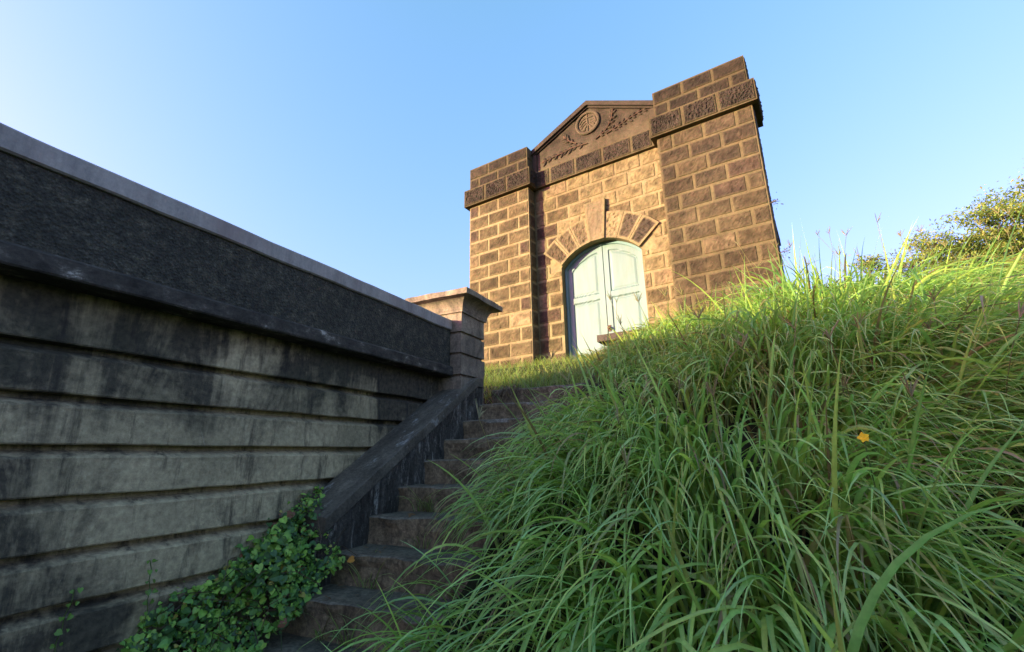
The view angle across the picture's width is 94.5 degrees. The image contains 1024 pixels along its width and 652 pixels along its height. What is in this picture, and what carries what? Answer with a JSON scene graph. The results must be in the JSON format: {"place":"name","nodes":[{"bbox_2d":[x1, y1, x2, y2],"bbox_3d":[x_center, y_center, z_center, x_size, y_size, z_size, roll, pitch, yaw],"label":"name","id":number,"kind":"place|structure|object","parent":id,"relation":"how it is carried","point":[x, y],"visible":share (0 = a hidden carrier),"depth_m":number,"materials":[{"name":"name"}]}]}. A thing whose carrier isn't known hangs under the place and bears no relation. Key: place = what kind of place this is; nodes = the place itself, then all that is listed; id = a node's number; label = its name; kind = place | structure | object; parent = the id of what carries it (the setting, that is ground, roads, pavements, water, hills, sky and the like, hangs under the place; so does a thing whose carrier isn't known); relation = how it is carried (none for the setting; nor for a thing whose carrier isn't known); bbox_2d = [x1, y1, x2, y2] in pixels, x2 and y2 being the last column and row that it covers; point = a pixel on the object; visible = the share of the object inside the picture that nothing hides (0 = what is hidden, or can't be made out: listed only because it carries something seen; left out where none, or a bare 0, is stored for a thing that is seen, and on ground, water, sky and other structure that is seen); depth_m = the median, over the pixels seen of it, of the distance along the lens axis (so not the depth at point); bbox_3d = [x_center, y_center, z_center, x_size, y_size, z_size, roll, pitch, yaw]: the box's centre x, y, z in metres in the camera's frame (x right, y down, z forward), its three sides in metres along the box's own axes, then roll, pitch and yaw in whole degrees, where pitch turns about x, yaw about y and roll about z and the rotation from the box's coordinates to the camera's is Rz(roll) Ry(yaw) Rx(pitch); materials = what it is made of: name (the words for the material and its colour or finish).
{"place":"outdoors","nodes":[
{"label":"outdoors","id":0,"kind":"place"},
{"bbox_2d":[0,0,1023,299],"label":"sky","id":1,"kind":"structure","parent":0,"point":[346,136],"materials":[{"name":"blue"}]},
{"bbox_2d":[484,329,667,402],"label":"short grass","id":2,"kind":"structure","parent":0,"point":[512,381],"depth_m":5.34,"materials":[{"name":"green plant"}]},
{"bbox_2d":[303,204,1023,651],"bbox_3d":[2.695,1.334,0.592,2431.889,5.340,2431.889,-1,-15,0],"label":"ground","id":3,"kind":"structure","parent":0,"point":[472,584],"depth_m":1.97,"materials":[{"name":"green plant"}]},
{"bbox_2d":[0,122,452,651],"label":"retaining wall","id":4,"kind":"structure","parent":3,"relation":"on","point":[191,396],"depth_m":2.29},
{"bbox_2d":[49,587,83,651],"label":"creeper shoot","id":5,"kind":"object","parent":4,"relation":"attached to","point":[58,632],"visible":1,"depth_m":1.90,"materials":[{"name":"green plant"}]},
{"bbox_2d":[116,484,356,651],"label":"creeper","id":6,"kind":"object","parent":3,"relation":"on","point":[269,551],"visible":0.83,"depth_m":2.39,"materials":[{"name":"green plant"}]},
{"bbox_2d":[142,559,157,621],"bbox_3d":[-1.661,1.211,2.166,0.030,0.262,0.067,-8,-17,25],"label":"creeper shoot","id":7,"kind":"object","parent":6,"relation":"on","point":[148,593],"visible":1,"depth_m":2.17,"materials":[{"name":"green plant"}]},
{"bbox_2d":[205,383,584,651],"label":"stone steps","id":8,"kind":"structure","parent":3,"relation":"on","point":[389,530],"depth_m":2.76,"materials":[{"name":"stone"}]},
{"bbox_2d":[347,556,354,562],"bbox_3d":[-0.915,1.324,2.686,0.048,0.034,0.026,-1,-15,0],"label":"fallen leaf","id":9,"kind":"object","parent":8,"relation":"on","point":[350,559],"visible":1,"depth_m":2.69,"materials":[{"name":"orange plant"}]},
{"bbox_2d":[286,378,483,587],"bbox_3d":[-0.829,1.258,3.710,0.340,1.921,1.900,-8,-17,25],"label":"sloping rail","id":10,"kind":"object","parent":8,"relation":"on","point":[362,489],"visible":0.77,"depth_m":3.38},
{"bbox_2d":[313,464,511,647],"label":"step weeds","id":11,"kind":"object","parent":8,"relation":"on","point":[421,507],"visible":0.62,"depth_m":2.67,"materials":[{"name":"green plant"}]},
{"bbox_2d":[484,382,533,402],"bbox_3d":[-0.063,0.728,4.782,0.655,0.288,0.228,-8,-17,25],"label":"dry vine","id":12,"kind":"object","parent":8,"relation":"on","point":[504,388],"visible":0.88,"depth_m":4.76,"materials":[{"name":"brown plant"}]},
{"bbox_2d":[405,287,502,404],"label":"wall pillar","id":13,"kind":"structure","parent":3,"relation":"on","point":[467,311],"depth_m":4.66,"materials":[{"name":"grey stone"}]},
{"bbox_2d":[464,55,785,369],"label":"stone building","id":14,"kind":"structure","parent":3,"relation":"on","point":[580,211],"depth_m":7.48,"materials":[{"name":"brown stone"}]},
{"bbox_2d":[568,246,608,359],"bbox_3d":[1.224,-0.122,7.579,0.639,2.372,0.040,-11,-18,32],"label":"door leaf","id":15,"kind":"structure","parent":14,"relation":"in","point":[586,278],"depth_m":7.64,"materials":[{"name":"green paint"}]},
{"bbox_2d":[602,244,647,332],"bbox_3d":[1.751,-0.231,7.214,0.641,2.372,0.095,-11,-18,32],"label":"door leaf","id":16,"kind":"structure","parent":14,"relation":"in","point":[623,269],"depth_m":7.33,"materials":[{"name":"green paint"}]},
{"bbox_2d":[767,192,782,209],"bbox_3d":[3.366,-1.594,6.040,0.179,0.213,0.115,6,-17,-24],"label":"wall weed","id":17,"kind":"object","parent":14,"relation":"attached to","point":[775,200],"depth_m":6.04,"materials":[{"name":"green plant"}]},
{"bbox_2d":[597,329,658,344],"bbox_3d":[1.708,0.385,6.333,1.062,0.640,0.352,-11,-18,32],"label":"stone bench","id":18,"kind":"object","parent":3,"relation":"on","point":[603,338],"visible":0.14,"depth_m":6.46,"materials":[{"name":"brown stone"}]},
{"bbox_2d":[846,247,897,277],"bbox_3d":[4.078,-0.370,5.234,0.494,1.028,0.552,-1,-15,0],"label":"bush","id":19,"kind":"object","parent":3,"relation":"on","point":[868,259],"visible":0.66,"depth_m":5.33,"materials":[{"name":"green plant"}]},
{"bbox_2d":[857,432,908,651],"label":"yellow flower","id":20,"kind":"object","parent":3,"relation":"on","point":[862,437],"visible":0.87,"depth_m":1.37,"materials":[{"name":"green plant"}]},
{"bbox_2d":[889,224,992,279],"bbox_3d":[4.847,-0.520,5.391,1.026,1.343,0.732,-5,-16,13],"label":"bush","id":21,"kind":"object","parent":3,"relation":"on","point":[923,247],"visible":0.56,"depth_m":5.40,"materials":[{"name":"green plant"}]},
{"bbox_2d":[929,158,1023,270],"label":"tree","id":22,"kind":"object","parent":3,"relation":"on","point":[995,230],"visible":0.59,"depth_m":5.42,"materials":[{"name":"green plant"}]},
{"bbox_2d":[475,207,1023,628],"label":"grass seed heads","id":23,"kind":"object","parent":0,"point":[911,389],"depth_m":2.14,"materials":[{"name":"green plant"}]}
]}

